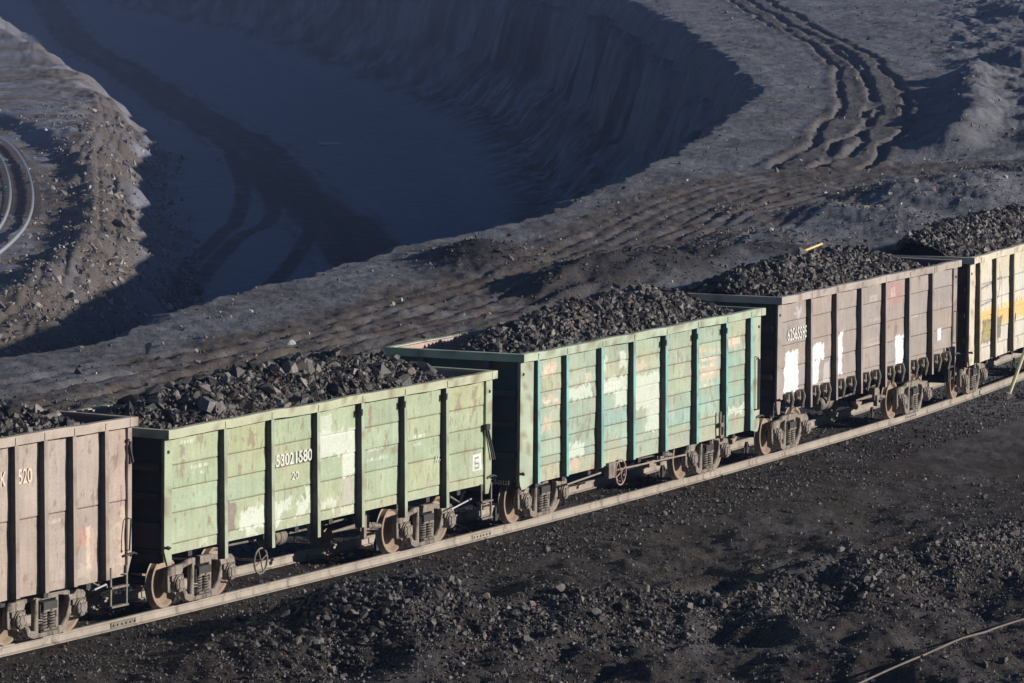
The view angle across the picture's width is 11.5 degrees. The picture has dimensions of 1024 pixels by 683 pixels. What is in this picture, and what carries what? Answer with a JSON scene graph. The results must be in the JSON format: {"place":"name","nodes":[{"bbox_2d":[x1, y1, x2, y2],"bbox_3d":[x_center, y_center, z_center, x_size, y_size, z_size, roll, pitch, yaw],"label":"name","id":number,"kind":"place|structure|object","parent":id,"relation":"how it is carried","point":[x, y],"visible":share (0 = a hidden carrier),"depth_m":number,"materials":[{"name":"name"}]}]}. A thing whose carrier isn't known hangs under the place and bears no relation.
{"place":"outdoors","nodes":[
{"label":"outdoors","id":0,"kind":"place"},
{"bbox_2d":[0,0,1023,682],"bbox_3d":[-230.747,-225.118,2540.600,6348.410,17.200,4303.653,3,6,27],"label":"ground","id":1,"kind":"structure","parent":0,"point":[448,122],"depth_m":282.38,"materials":[{"name":"soil"}]},
{"bbox_2d":[0,137,40,253],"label":"railway track","id":2,"kind":"structure","parent":1,"relation":"on","point":[15,197],"depth_m":357.51,"materials":[{"name":"grey metal"}]},
{"bbox_2d":[0,102,218,356],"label":"slope rubble","id":3,"kind":"object","parent":1,"relation":"on","point":[8,309],"visible":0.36,"depth_m":317.84,"materials":[{"name":"grey stone"}]},
{"bbox_2d":[0,467,1023,682],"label":"coal rubble","id":4,"kind":"object","parent":1,"relation":"on","point":[432,582],"visible":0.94,"depth_m":91.66,"materials":[{"name":"black stone"}]},
{"bbox_2d":[859,618,1023,682],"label":"cable","id":5,"kind":"object","parent":4,"relation":"on","point":[927,653],"visible":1,"depth_m":89.77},
{"bbox_2d":[0,353,1023,656],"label":"railway track","id":6,"kind":"structure","parent":1,"relation":"on","point":[354,565],"depth_m":103.15,"materials":[{"name":"metal"}]},
{"bbox_2d":[0,409,137,645],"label":"gondola wagon","id":7,"kind":"object","parent":6,"relation":"on","point":[65,516],"visible":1,"depth_m":88.24,"materials":[{"name":"paint"}]},
{"bbox_2d":[0,399,84,436],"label":"coal load","id":8,"kind":"object","parent":7,"relation":"in","point":[18,417],"visible":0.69,"depth_m":88.56},
{"bbox_2d":[71,366,497,608],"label":"gondola wagon","id":9,"kind":"object","parent":6,"relation":"on","point":[366,465],"visible":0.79,"depth_m":95.69,"materials":[{"name":"paint"}]},
{"bbox_2d":[106,348,454,428],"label":"coal load","id":10,"kind":"object","parent":9,"relation":"in","point":[254,385],"visible":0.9,"depth_m":95.95},
{"bbox_2d":[198,396,216,414],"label":"coal lump","id":11,"kind":"object","parent":10,"relation":"on","point":[206,404],"visible":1,"depth_m":92.99,"materials":[{"name":"grey stone"}]},
{"bbox_2d":[422,363,436,375],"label":"coal lump","id":12,"kind":"object","parent":10,"relation":"on","point":[427,368],"visible":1,"depth_m":100.68,"materials":[{"name":"grey stone"}]},
{"bbox_2d":[384,306,765,523],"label":"gondola wagon","id":13,"kind":"object","parent":6,"relation":"on","point":[679,398],"visible":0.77,"depth_m":107.60,"materials":[{"name":"paint"}]},
{"bbox_2d":[454,282,734,353],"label":"coal load","id":14,"kind":"object","parent":13,"relation":"in","point":[630,308],"visible":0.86,"depth_m":108.49},
{"bbox_2d":[676,257,961,455],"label":"gondola wagon","id":15,"kind":"object","parent":6,"relation":"on","point":[829,350],"visible":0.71,"depth_m":120.84,"materials":[{"name":"paint"}]},
{"bbox_2d":[680,244,933,296],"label":"coal load","id":16,"kind":"object","parent":15,"relation":"in","point":[779,275],"visible":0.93,"depth_m":119.53},
{"bbox_2d":[795,247,807,254],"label":"earth clod","id":17,"kind":"object","parent":16,"relation":"on","point":[800,250],"visible":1,"depth_m":121.61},
{"bbox_2d":[805,243,822,250],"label":"wooden stick","id":18,"kind":"object","parent":16,"relation":"on","point":[815,246],"visible":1,"depth_m":122.25,"materials":[{"name":"yellow wood"}]},
{"bbox_2d":[871,243,1023,400],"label":"gondola wagon","id":19,"kind":"object","parent":6,"relation":"on","point":[990,304],"visible":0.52,"depth_m":130.80,"materials":[{"name":"paint"}]},
{"bbox_2d":[887,203,1023,256],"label":"coal load","id":20,"kind":"object","parent":19,"relation":"in","point":[972,234],"visible":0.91,"depth_m":131.67},
{"bbox_2d":[2,0,1023,410],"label":"spoil stones","id":21,"kind":"object","parent":1,"relation":"on","point":[718,230],"visible":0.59,"depth_m":195.71,"materials":[{"name":"grey stone"}]},
{"bbox_2d":[95,62,1007,373],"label":"pale debris","id":22,"kind":"object","parent":1,"relation":"on","point":[291,342],"visible":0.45,"depth_m":182.85,"materials":[{"name":"grey stone"}]},
{"bbox_2d":[158,517,958,682],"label":"pale stones","id":23,"kind":"object","parent":1,"relation":"on","point":[874,680],"visible":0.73,"depth_m":92.86,"materials":[{"name":"grey stone"}]},
{"bbox_2d":[428,230,835,297],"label":"coal spill","id":24,"kind":"object","parent":1,"relation":"on","point":[548,275],"visible":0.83,"depth_m":172.05,"materials":[{"name":"black stone"}]},
{"bbox_2d":[1002,391,1013,399],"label":"concrete block","id":25,"kind":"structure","parent":1,"relation":"on","point":[1007,395],"depth_m":132.25,"materials":[{"name":"grey concrete"}]},
{"bbox_2d":[1008,349,1023,392],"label":"leaning pole","id":26,"kind":"object","parent":1,"relation":"on","point":[1016,373],"visible":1,"depth_m":132.80,"materials":[{"name":"yellow wood"}]},
{"bbox_2d":[0,359,1023,682],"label":"track gravel","id":27,"kind":"structure","parent":0,"point":[592,539],"depth_m":107.73,"materials":[{"name":"black gravel"}]}
]}

